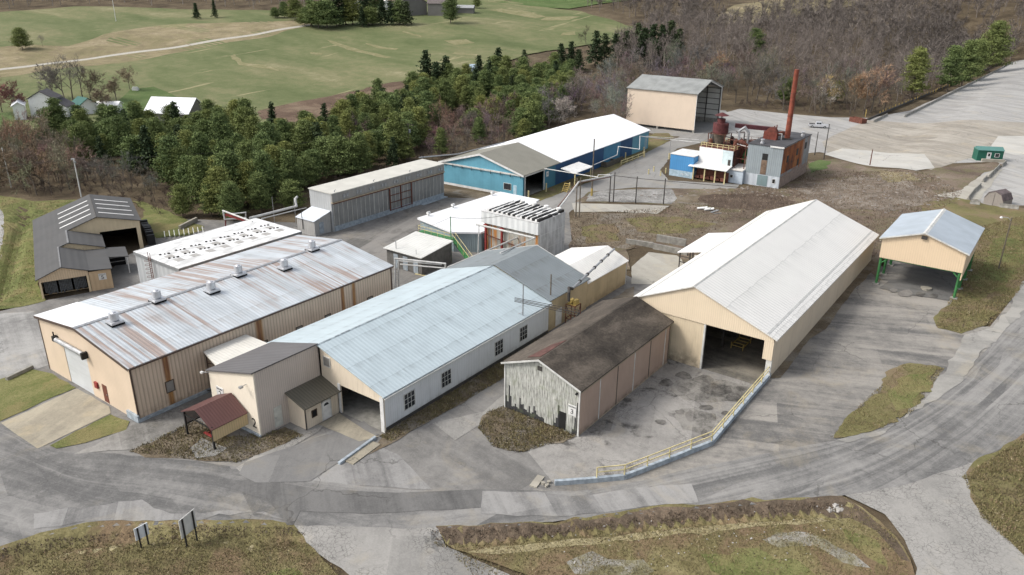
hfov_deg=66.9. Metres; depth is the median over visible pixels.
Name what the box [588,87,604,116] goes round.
bare tree
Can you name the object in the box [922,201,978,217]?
weeds
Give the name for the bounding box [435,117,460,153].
bare tree
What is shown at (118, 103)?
farm shed
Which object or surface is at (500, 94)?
pine tree
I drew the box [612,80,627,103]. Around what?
bare tree
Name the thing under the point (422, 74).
pine tree
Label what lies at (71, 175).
bare tree
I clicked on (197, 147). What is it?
pine tree
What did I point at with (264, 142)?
pine tree
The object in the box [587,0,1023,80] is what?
woodland
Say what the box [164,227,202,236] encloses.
metal frames
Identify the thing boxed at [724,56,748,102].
bare tree
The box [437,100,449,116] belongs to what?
pine tree
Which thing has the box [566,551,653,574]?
scree
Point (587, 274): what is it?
conveyor
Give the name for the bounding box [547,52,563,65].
pine tree
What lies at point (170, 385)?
window
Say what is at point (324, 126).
pine tree
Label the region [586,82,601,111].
bare tree
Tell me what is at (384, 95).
pine tree
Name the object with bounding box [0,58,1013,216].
brush
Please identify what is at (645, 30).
spruce tree
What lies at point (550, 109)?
pine tree
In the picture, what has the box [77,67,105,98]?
bare tree
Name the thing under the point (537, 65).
pine tree
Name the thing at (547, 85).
pine tree
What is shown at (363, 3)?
conifer
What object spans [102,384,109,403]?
door
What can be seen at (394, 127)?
pine tree
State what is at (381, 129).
pine tree
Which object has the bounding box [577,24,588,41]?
bare tree
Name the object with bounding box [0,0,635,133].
meadow
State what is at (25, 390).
grass
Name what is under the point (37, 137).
bare tree
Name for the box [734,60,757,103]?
bare tree
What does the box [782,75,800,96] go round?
bare tree
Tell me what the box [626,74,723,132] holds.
tall open shed
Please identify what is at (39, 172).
bare tree
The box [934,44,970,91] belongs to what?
pine tree
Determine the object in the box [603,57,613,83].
bare tree
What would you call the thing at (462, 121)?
bare tree
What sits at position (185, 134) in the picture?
pine tree
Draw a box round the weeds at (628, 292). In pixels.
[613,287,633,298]
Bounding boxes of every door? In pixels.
[51,332,93,393]
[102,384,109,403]
[273,405,282,427]
[319,222,323,233]
[321,398,331,420]
[333,193,374,225]
[374,183,410,213]
[403,256,407,270]
[412,174,443,201]
[413,259,417,273]
[513,185,516,194]
[555,307,561,325]
[559,411,565,429]
[756,175,767,185]
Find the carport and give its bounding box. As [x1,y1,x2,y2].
[203,334,266,391]
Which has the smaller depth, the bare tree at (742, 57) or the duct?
the duct
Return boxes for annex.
[200,342,319,437]
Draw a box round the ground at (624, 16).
[0,0,1023,574]
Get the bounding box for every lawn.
[0,112,16,129]
[118,87,175,113]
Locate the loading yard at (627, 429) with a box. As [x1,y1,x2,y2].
[528,359,756,482]
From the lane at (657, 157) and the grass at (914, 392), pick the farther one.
the lane at (657, 157)
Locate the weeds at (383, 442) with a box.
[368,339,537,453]
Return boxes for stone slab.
[529,475,544,487]
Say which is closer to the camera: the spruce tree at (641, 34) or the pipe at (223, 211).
the pipe at (223, 211)
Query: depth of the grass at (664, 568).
62.26 m
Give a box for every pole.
[0,147,11,186]
[406,123,412,161]
[450,217,451,252]
[518,283,523,314]
[550,274,551,294]
[591,139,594,195]
[823,124,829,159]
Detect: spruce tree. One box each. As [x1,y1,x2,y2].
[416,49,438,79]
[429,61,443,80]
[440,55,449,77]
[472,55,483,71]
[494,47,502,65]
[557,43,566,65]
[565,41,575,59]
[571,49,587,70]
[585,30,604,66]
[599,33,612,63]
[609,33,620,60]
[620,30,632,57]
[628,23,642,55]
[630,31,648,64]
[637,27,649,59]
[643,39,666,65]
[645,24,660,55]
[657,24,670,56]
[663,20,676,59]
[668,28,687,61]
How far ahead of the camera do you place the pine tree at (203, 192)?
145.18 m
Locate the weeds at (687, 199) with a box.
[675,192,731,204]
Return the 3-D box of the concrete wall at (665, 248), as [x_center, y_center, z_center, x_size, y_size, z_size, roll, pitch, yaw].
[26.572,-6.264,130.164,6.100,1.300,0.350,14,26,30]
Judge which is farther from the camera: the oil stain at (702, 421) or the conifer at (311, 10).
the conifer at (311, 10)
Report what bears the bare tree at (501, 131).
on the ground at (624, 16)
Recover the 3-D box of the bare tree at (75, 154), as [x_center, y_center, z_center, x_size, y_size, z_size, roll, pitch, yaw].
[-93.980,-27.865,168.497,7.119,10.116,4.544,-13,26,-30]
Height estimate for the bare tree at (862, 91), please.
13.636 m
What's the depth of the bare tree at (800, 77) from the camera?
281.32 m
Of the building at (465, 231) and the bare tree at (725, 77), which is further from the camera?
the bare tree at (725, 77)
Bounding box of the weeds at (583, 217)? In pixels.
[569,212,731,249]
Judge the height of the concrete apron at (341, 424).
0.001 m
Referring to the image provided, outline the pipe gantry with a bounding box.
[394,258,445,288]
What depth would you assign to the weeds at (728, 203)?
160.02 m
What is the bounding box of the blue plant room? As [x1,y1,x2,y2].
[669,149,698,178]
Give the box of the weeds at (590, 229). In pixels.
[581,224,619,242]
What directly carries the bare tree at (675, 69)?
on the ground at (624, 16)
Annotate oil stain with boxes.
[655,420,665,424]
[659,378,673,385]
[670,379,749,401]
[675,371,691,379]
[675,408,715,433]
[675,409,684,413]
[677,386,689,392]
[685,409,696,421]
[692,375,713,385]
[699,405,712,409]
[700,383,731,395]
[701,429,708,437]
[726,393,740,401]
[736,386,746,390]
[879,272,906,279]
[898,290,911,296]
[916,291,924,296]
[928,294,937,297]
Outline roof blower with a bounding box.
[763,127,784,139]
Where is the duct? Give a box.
[729,126,749,161]
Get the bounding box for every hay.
[159,23,187,27]
[231,54,279,70]
[328,40,388,57]
[366,43,397,49]
[402,31,421,36]
[444,39,473,44]
[452,52,477,55]
[491,8,545,17]
[541,16,576,20]
[561,31,575,34]
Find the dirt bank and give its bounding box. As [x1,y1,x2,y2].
[257,81,404,121]
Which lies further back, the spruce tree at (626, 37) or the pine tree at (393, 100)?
the spruce tree at (626, 37)
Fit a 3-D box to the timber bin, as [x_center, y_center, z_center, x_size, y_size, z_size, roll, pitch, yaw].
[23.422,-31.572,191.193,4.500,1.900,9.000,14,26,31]
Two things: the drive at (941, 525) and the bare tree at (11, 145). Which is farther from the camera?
the bare tree at (11, 145)
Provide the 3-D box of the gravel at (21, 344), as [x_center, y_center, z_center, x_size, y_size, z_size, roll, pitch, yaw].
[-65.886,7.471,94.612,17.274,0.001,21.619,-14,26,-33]
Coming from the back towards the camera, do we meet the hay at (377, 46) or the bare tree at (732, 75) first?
the hay at (377, 46)
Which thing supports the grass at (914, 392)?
on the grass at (879, 407)
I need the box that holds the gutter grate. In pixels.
[420,196,446,204]
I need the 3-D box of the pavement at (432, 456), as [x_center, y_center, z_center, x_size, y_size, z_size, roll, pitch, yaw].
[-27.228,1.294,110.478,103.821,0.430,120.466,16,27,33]
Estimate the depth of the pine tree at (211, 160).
156.40 m
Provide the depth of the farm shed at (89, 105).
249.57 m
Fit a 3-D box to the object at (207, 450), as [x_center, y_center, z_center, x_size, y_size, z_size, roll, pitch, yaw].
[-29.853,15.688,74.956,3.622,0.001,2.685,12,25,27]
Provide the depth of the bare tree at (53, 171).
169.12 m
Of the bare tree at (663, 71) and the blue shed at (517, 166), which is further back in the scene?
the bare tree at (663, 71)
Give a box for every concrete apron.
[2,388,110,447]
[319,413,377,440]
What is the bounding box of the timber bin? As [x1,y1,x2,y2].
[601,156,622,167]
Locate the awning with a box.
[561,162,591,184]
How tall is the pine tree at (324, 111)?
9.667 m
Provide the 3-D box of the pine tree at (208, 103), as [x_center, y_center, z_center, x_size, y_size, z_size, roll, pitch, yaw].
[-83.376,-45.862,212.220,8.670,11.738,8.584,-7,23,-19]
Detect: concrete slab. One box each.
[825,148,934,169]
[934,169,1001,199]
[991,136,1023,154]
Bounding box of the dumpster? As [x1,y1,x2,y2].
[849,116,866,123]
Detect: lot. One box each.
[724,60,1023,204]
[822,120,1023,169]
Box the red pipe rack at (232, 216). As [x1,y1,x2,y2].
[225,213,245,225]
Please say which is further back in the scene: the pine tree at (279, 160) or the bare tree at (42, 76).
the bare tree at (42, 76)
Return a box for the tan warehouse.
[34,235,393,422]
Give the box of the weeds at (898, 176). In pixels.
[876,170,918,181]
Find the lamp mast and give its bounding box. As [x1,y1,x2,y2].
[71,158,81,196]
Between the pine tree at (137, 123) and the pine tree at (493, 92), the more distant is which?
the pine tree at (493, 92)
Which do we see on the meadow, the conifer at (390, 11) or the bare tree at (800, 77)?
the conifer at (390, 11)
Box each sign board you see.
[133,522,148,547]
[178,509,197,546]
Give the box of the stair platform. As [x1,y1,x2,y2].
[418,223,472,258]
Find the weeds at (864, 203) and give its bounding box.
[791,177,931,210]
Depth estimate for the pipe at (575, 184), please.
145.46 m
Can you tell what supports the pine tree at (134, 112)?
on the ground at (624, 16)
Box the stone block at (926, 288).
[921,286,931,290]
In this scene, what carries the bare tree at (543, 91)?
on the ground at (624, 16)
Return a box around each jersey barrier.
[966,189,974,199]
[970,200,980,204]
[974,183,981,191]
[999,203,1009,207]
[1009,204,1018,209]
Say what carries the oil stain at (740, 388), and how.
on the loading yard at (627, 429)
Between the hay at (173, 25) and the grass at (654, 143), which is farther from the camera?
the hay at (173, 25)
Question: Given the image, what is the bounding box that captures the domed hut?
[983,189,1012,206]
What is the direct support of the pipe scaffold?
on the ground at (624, 16)
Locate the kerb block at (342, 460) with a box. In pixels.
[338,436,376,464]
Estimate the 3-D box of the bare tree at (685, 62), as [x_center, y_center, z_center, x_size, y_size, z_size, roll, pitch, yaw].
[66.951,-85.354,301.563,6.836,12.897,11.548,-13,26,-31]
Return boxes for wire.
[86,125,406,158]
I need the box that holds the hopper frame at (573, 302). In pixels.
[565,298,580,322]
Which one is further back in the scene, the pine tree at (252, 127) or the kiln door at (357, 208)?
the pine tree at (252, 127)
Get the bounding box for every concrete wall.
[5,365,33,379]
[626,238,653,247]
[653,243,687,255]
[656,234,686,245]
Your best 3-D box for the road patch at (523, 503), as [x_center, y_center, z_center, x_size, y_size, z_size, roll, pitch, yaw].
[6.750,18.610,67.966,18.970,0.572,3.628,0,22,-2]
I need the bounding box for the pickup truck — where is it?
[808,121,828,128]
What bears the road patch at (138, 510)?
on the road at (977, 412)
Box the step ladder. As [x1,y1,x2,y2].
[561,183,569,192]
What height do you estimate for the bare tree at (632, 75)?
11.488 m
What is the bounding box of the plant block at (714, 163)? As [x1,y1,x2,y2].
[688,138,746,183]
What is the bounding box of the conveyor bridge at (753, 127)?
[735,123,777,141]
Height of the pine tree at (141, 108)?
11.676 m
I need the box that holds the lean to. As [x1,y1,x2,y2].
[677,233,730,266]
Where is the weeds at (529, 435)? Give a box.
[478,405,575,451]
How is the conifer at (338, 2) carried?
on the meadow
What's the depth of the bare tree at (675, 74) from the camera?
262.94 m
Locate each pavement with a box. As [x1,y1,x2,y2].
[0,212,651,490]
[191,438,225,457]
[572,203,668,213]
[631,252,682,283]
[639,110,730,136]
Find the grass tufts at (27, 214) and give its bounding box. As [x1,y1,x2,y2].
[0,198,69,306]
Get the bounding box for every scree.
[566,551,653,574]
[763,531,869,567]
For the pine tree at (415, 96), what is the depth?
233.87 m
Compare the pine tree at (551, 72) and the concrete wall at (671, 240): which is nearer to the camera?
the concrete wall at (671, 240)
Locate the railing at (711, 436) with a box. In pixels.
[596,366,769,477]
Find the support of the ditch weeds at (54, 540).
on the grass at (81, 531)
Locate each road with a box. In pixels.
[0,210,3,255]
[0,310,1023,548]
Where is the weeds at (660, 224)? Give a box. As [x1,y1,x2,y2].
[626,216,714,234]
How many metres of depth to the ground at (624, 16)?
278.17 m
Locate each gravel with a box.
[0,311,47,378]
[75,400,195,453]
[444,188,490,198]
[586,189,676,203]
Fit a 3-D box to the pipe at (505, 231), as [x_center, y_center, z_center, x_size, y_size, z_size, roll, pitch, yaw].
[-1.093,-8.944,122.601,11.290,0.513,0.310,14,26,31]
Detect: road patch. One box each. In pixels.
[34,500,281,528]
[229,479,538,524]
[305,430,431,489]
[481,484,697,515]
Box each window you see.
[165,379,175,393]
[311,408,317,417]
[323,356,330,367]
[403,389,415,410]
[441,368,451,388]
[495,338,502,356]
[503,183,510,190]
[519,324,527,341]
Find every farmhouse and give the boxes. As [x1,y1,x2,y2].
[26,88,62,117]
[56,97,74,116]
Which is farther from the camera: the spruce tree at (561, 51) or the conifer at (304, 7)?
the conifer at (304, 7)
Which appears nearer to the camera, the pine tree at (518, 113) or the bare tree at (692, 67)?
the pine tree at (518, 113)
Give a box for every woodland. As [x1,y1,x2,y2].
[3,0,317,8]
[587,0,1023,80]
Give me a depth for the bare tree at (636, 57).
307.95 m
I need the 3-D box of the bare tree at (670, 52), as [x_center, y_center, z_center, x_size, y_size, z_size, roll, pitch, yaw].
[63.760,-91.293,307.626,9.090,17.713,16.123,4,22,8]
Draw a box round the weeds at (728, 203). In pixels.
[698,192,794,210]
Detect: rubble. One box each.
[552,506,840,569]
[587,190,672,202]
[633,172,960,212]
[826,503,843,512]
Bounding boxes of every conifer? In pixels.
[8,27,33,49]
[191,3,200,18]
[210,0,218,17]
[269,7,278,17]
[275,1,290,17]
[284,0,303,19]
[294,8,309,25]
[298,1,333,27]
[301,0,313,26]
[309,0,343,27]
[330,0,346,25]
[338,0,355,24]
[339,0,363,24]
[355,6,368,26]
[356,0,371,9]
[357,6,376,25]
[367,0,387,10]
[371,6,381,24]
[376,0,389,24]
[381,0,398,24]
[388,0,405,24]
[396,1,416,24]
[441,0,461,23]
[472,0,481,6]
[522,49,528,64]
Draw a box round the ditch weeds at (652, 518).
[430,501,852,540]
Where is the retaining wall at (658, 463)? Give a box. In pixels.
[554,374,770,485]
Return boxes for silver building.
[481,200,564,255]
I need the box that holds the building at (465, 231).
[417,191,538,251]
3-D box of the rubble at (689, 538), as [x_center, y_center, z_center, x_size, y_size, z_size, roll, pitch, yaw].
[15.552,20.831,62.702,24.237,1.868,7.171,-1,22,-3]
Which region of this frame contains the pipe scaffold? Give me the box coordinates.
[734,141,749,168]
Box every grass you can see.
[0,196,203,308]
[0,369,75,420]
[0,519,335,574]
[34,541,253,565]
[50,414,128,447]
[141,211,203,237]
[267,568,302,574]
[439,497,914,574]
[468,517,828,553]
[530,133,673,200]
[701,548,815,574]
[808,160,831,172]
[834,363,940,437]
[842,528,887,567]
[888,371,932,410]
[919,197,1023,333]
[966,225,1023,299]
[966,433,1023,554]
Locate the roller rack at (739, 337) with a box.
[731,334,751,350]
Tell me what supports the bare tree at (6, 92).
on the meadow
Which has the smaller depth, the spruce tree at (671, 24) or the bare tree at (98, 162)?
the bare tree at (98, 162)
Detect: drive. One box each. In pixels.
[239,421,377,481]
[295,525,508,574]
[433,395,503,439]
[846,462,1023,574]
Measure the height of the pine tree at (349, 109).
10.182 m
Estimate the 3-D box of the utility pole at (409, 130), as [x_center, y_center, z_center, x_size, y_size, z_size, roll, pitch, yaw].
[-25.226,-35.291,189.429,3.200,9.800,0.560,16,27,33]
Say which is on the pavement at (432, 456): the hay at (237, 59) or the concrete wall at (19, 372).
the concrete wall at (19, 372)
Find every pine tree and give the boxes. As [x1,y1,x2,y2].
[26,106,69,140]
[41,97,70,137]
[57,120,68,143]
[59,123,95,160]
[66,104,93,119]
[66,108,95,125]
[66,119,78,149]
[75,120,94,137]
[88,135,97,157]
[92,122,111,140]
[93,103,105,121]
[93,104,132,144]
[94,135,114,167]
[98,133,111,157]
[104,115,131,156]
[114,134,153,168]
[120,109,133,135]
[124,101,144,130]
[126,100,148,117]
[127,144,143,172]
[129,118,148,135]
[137,125,158,171]
[142,109,158,119]
[144,117,169,151]
[144,117,171,131]
[147,134,190,182]
[154,132,169,157]
[157,104,183,128]
[162,146,186,184]
[165,117,185,131]
[167,183,195,216]
[168,101,181,126]
[169,154,195,200]
[171,124,182,144]
[176,129,194,155]
[180,124,197,140]
[182,154,209,203]
[185,130,215,163]
[186,110,206,128]
[193,117,211,144]
[194,165,246,216]
[197,183,218,216]
[198,98,215,112]
[200,109,212,124]
[203,111,236,145]
[204,148,249,195]
[205,155,215,176]
[207,139,217,155]
[207,139,236,163]
[208,106,228,127]
[213,180,249,220]
[225,99,240,121]
[227,132,244,145]
[228,111,238,131]
[231,106,261,139]
[232,97,263,131]
[234,139,260,165]
[234,160,266,206]
[241,115,259,139]
[243,171,275,212]
[244,149,285,198]
[248,131,274,154]
[253,120,281,148]
[253,138,273,156]
[261,144,281,194]
[264,117,275,136]
[267,101,277,122]
[272,150,308,191]
[273,117,286,129]
[273,118,293,143]
[273,148,294,180]
[273,178,308,209]
[276,141,297,162]
[279,132,293,146]
[288,122,294,132]
[289,124,314,157]
[290,116,319,138]
[290,119,313,155]
[295,110,309,122]
[296,155,324,187]
[300,149,328,179]
[309,122,325,149]
[311,136,340,174]
[317,116,327,123]
[318,135,366,176]
[319,103,330,124]
[319,121,330,137]
[326,115,340,132]
[328,107,340,115]
[329,131,341,138]
[331,98,355,121]
[332,125,343,137]
[338,111,356,137]
[344,107,358,132]
[345,93,358,113]
[346,131,375,173]
[351,112,376,135]
[355,91,369,102]
[356,94,377,115]
[357,104,371,119]
[361,130,381,163]
[361,131,377,164]
[369,78,387,103]
[369,113,380,130]
[369,129,386,160]
[373,91,381,103]
[374,91,392,116]
[376,102,394,124]
[376,121,391,155]
[378,110,411,158]
[379,95,400,112]
[384,136,400,166]
[396,88,409,107]
[396,118,424,146]
[398,94,405,113]
[398,97,418,112]
[399,134,415,161]
[400,79,418,94]
[401,70,420,89]
[402,111,421,145]
[407,91,414,96]
[409,106,432,145]
[410,94,420,105]
[412,76,434,94]
[415,123,431,145]
[417,72,435,87]
[417,90,441,121]
[422,100,438,130]
[429,87,441,106]
[429,107,440,127]
[431,127,450,153]
[437,77,455,111]
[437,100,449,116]
[442,62,453,78]
[449,67,461,100]
[451,89,458,107]
[452,74,469,102]
[457,85,471,111]
[457,107,490,130]
[460,63,472,74]
[464,74,471,81]
[466,81,480,106]
[468,87,487,107]
[469,116,488,141]
[472,68,478,80]
[472,94,487,114]
[477,69,495,96]
[479,97,505,122]
[486,60,492,74]
[487,90,497,97]
[489,55,500,67]
[489,75,505,91]
[489,86,502,94]
[492,66,498,75]
[493,65,509,85]
[496,92,506,104]
[497,55,514,75]
[500,84,514,100]
[500,99,515,128]
[505,92,520,109]
[506,67,518,81]
[506,107,537,135]
[508,75,515,89]
[513,56,532,70]
[513,74,528,87]
[514,69,532,83]
[514,118,532,137]
[515,86,527,97]
[516,82,528,90]
[518,64,531,75]
[519,97,528,107]
[520,91,532,104]
[523,99,547,134]
[525,76,530,83]
[529,77,542,86]
[530,68,540,79]
[530,92,547,123]
[532,62,544,77]
[536,89,555,108]
[537,62,545,77]
[539,95,559,121]
[542,64,553,77]
[542,69,557,81]
[543,81,556,102]
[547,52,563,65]
[547,75,557,81]
[551,80,560,91]
[552,60,558,73]
[554,72,571,84]
[554,84,570,114]
[557,67,568,77]
[558,64,575,74]
[563,59,582,77]
[565,70,579,94]
[744,27,767,58]
[774,76,797,103]
[828,80,848,101]
[898,46,937,98]
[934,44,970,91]
[948,39,982,86]
[960,38,994,80]
[979,19,1019,72]
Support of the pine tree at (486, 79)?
on the ground at (624, 16)
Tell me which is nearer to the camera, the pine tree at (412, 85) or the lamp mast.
the lamp mast
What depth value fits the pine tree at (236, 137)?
181.52 m
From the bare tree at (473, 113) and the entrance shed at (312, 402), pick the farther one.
the bare tree at (473, 113)
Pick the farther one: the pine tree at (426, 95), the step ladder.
the pine tree at (426, 95)
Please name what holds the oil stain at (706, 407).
on the loading yard at (627, 429)
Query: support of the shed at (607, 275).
on the pavement at (432, 456)
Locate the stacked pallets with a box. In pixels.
[140,219,155,244]
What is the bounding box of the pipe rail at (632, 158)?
[621,152,643,163]
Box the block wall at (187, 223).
[178,217,197,229]
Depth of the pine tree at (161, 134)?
179.07 m
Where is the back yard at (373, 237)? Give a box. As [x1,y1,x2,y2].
[309,198,475,283]
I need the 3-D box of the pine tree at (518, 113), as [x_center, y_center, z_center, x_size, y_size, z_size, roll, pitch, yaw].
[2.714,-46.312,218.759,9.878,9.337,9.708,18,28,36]
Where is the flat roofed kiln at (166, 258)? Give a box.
[133,218,301,282]
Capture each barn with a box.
[144,96,202,122]
[395,0,426,15]
[427,0,447,15]
[633,199,878,384]
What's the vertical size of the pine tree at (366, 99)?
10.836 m
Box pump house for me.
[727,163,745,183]
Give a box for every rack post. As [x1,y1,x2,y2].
[575,178,577,216]
[579,178,580,216]
[613,172,615,201]
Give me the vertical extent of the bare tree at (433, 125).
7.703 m
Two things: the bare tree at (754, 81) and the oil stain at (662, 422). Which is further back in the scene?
the bare tree at (754, 81)
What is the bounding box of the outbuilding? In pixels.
[11,100,26,119]
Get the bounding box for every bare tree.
[0,80,10,111]
[0,80,26,107]
[0,108,24,147]
[0,116,18,147]
[0,119,34,148]
[0,124,27,148]
[0,148,38,190]
[2,143,22,163]
[4,135,23,156]
[6,132,38,150]
[6,153,37,194]
[8,146,52,188]
[10,116,31,140]
[10,156,33,182]
[12,143,35,175]
[12,145,48,185]
[14,120,44,146]
[15,110,46,144]
[18,120,52,159]
[24,135,40,150]
[26,129,47,154]
[29,62,64,90]
[32,153,58,193]
[34,107,53,140]
[35,143,62,162]
[38,136,65,159]
[39,56,74,97]
[39,119,64,153]
[40,137,74,189]
[42,53,81,99]
[42,142,68,173]
[45,155,61,181]
[45,155,68,182]
[51,127,65,155]
[57,133,93,151]
[59,130,83,166]
[60,145,83,176]
[64,138,95,179]
[66,53,85,96]
[66,163,85,189]
[67,155,91,185]
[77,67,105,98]
[85,159,108,187]
[88,153,96,173]
[90,83,111,103]
[92,164,109,185]
[93,155,108,180]
[96,155,118,190]
[105,76,120,100]
[106,166,117,188]
[108,173,124,195]
[114,155,131,181]
[115,65,137,88]
[116,163,136,188]
[118,149,147,185]
[132,160,156,194]
[139,178,154,202]
[142,173,158,197]
[145,171,159,193]
[349,111,357,128]
[357,120,369,131]
[422,132,435,159]
[425,117,436,143]
[428,124,440,147]
[429,93,449,123]
[430,110,455,138]
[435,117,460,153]
[439,111,451,138]
[447,111,457,130]
[447,126,469,155]
[455,105,463,123]
[456,105,475,135]
[457,117,472,139]
[459,113,474,130]
[463,127,473,145]
[464,107,478,134]
[475,124,500,144]
[476,93,495,122]
[476,102,499,126]
[482,108,494,140]
[488,96,506,129]
[490,112,512,142]
[492,123,508,143]
[495,96,506,119]
[535,86,551,105]
[540,91,556,123]
[540,98,565,128]
[547,79,558,106]
[550,95,577,121]
[556,84,576,115]
[556,97,568,124]
[559,84,578,117]
[570,74,590,114]
[571,68,591,99]
[571,79,591,110]
[574,66,592,80]
[575,75,586,103]
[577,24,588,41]
[582,83,601,97]
[583,75,605,100]
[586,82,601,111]
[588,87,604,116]
[588,100,600,117]
[591,72,604,92]
[591,98,601,117]
[597,65,611,93]
[598,58,620,78]
[598,86,611,115]
[599,96,614,114]
[601,70,621,92]
[603,53,620,74]
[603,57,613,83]
[604,81,619,112]
[607,69,618,89]
[609,83,623,114]
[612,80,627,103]
[613,86,627,108]
[613,91,633,116]
[614,71,628,91]
[615,64,627,88]
[615,94,631,117]
[617,51,633,74]
[618,55,629,84]
[620,52,632,82]
[622,44,643,67]
[623,68,637,82]
[626,55,645,83]
[629,63,647,79]
[631,50,653,71]
[639,54,662,73]
[641,54,660,74]
[642,61,661,73]
[655,57,674,75]
[655,58,673,76]
[663,38,683,71]
[666,44,687,72]
[668,62,683,76]
[670,63,689,77]
[671,63,683,76]
[675,53,701,77]
[677,51,692,72]
[684,60,704,77]
[688,57,707,78]
[689,39,713,77]
[698,49,726,80]
[702,48,729,80]
[702,50,730,76]
[704,51,719,80]
[715,62,733,98]
[717,62,729,89]
[717,70,739,90]
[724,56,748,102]
[725,63,739,93]
[727,59,744,84]
[734,40,758,85]
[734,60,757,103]
[744,57,767,89]
[745,48,778,99]
[745,51,784,101]
[748,51,775,94]
[755,44,788,97]
[758,64,780,92]
[758,65,789,109]
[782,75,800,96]
[784,65,808,89]
[797,70,830,113]
[798,55,818,87]
[799,60,817,93]
[801,69,817,100]
[805,64,828,97]
[805,77,827,110]
[809,75,827,111]
[813,79,839,113]
[816,74,842,106]
[818,62,842,106]
[830,66,850,105]
[835,75,865,114]
[836,56,872,100]
[836,56,876,107]
[843,65,861,102]
[848,72,875,111]
[860,64,900,108]
[861,62,885,113]
[863,59,896,112]
[866,74,889,105]
[868,61,901,99]
[877,60,913,102]
[880,75,906,109]
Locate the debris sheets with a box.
[697,206,713,209]
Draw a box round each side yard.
[533,260,1012,490]
[880,266,957,299]
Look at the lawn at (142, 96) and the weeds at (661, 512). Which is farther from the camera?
the lawn at (142, 96)
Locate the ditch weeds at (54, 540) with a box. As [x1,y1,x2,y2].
[0,523,305,560]
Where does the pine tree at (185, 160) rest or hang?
on the ground at (624, 16)
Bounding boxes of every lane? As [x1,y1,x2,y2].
[0,24,309,69]
[537,129,738,212]
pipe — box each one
[222,210,252,221]
[249,196,297,218]
[261,207,305,218]
[398,260,441,286]
[400,264,444,268]
[419,142,504,157]
[447,237,517,266]
[476,223,535,238]
[477,226,479,253]
[500,237,534,253]
[545,168,612,176]
[557,177,608,206]
[559,175,612,206]
[591,136,699,165]
[613,175,739,187]
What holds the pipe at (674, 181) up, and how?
attached to the rack post at (614, 188)
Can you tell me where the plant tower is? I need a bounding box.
[744,130,811,188]
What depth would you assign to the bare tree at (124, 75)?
285.44 m
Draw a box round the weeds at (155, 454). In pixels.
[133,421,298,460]
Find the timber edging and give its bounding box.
[867,63,998,119]
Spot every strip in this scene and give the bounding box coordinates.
[236,425,322,470]
[770,255,879,377]
[837,281,1023,441]
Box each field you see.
[0,20,310,76]
[499,0,620,8]
[569,159,1001,281]
[705,0,862,23]
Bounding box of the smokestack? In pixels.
[782,69,798,139]
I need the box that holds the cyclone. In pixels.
[707,112,731,147]
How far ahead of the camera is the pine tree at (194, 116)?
200.24 m
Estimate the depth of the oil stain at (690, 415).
81.73 m
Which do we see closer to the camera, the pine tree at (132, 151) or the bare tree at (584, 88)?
the pine tree at (132, 151)
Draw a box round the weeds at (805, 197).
[571,169,958,260]
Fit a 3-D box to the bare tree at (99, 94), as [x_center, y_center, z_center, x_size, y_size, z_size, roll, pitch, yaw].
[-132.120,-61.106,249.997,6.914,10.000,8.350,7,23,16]
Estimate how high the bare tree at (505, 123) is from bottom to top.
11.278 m
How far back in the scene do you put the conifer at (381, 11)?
412.99 m
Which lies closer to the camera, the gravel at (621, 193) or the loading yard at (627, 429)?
the loading yard at (627, 429)
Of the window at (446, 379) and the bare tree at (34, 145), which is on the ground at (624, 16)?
the bare tree at (34, 145)
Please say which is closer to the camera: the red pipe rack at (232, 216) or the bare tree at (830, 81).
the red pipe rack at (232, 216)
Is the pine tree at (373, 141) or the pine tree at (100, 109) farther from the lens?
the pine tree at (100, 109)
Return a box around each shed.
[32,194,143,298]
[72,96,96,113]
[95,101,123,110]
[267,265,552,432]
[284,375,341,429]
[295,206,331,236]
[383,231,452,274]
[438,114,650,196]
[445,245,590,331]
[456,5,475,13]
[501,296,673,436]
[555,245,628,306]
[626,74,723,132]
[972,146,1004,162]
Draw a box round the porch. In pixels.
[181,393,247,449]
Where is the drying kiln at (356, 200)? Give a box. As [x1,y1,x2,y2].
[308,159,444,231]
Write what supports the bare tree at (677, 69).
on the ground at (624, 16)
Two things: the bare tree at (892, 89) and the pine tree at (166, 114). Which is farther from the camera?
the bare tree at (892, 89)
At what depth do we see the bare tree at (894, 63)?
286.56 m
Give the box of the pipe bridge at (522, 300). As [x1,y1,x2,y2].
[514,298,580,316]
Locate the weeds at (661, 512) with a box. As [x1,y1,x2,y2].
[436,495,909,561]
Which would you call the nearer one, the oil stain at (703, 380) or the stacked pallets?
the oil stain at (703, 380)
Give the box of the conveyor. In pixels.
[567,248,614,301]
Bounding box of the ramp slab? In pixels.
[345,441,380,464]
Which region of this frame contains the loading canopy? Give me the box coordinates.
[872,208,984,299]
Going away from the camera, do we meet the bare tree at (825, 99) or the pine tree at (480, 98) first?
the pine tree at (480, 98)
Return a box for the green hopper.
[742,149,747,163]
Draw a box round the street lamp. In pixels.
[998,216,1012,268]
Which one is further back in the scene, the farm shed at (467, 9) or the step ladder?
the farm shed at (467, 9)

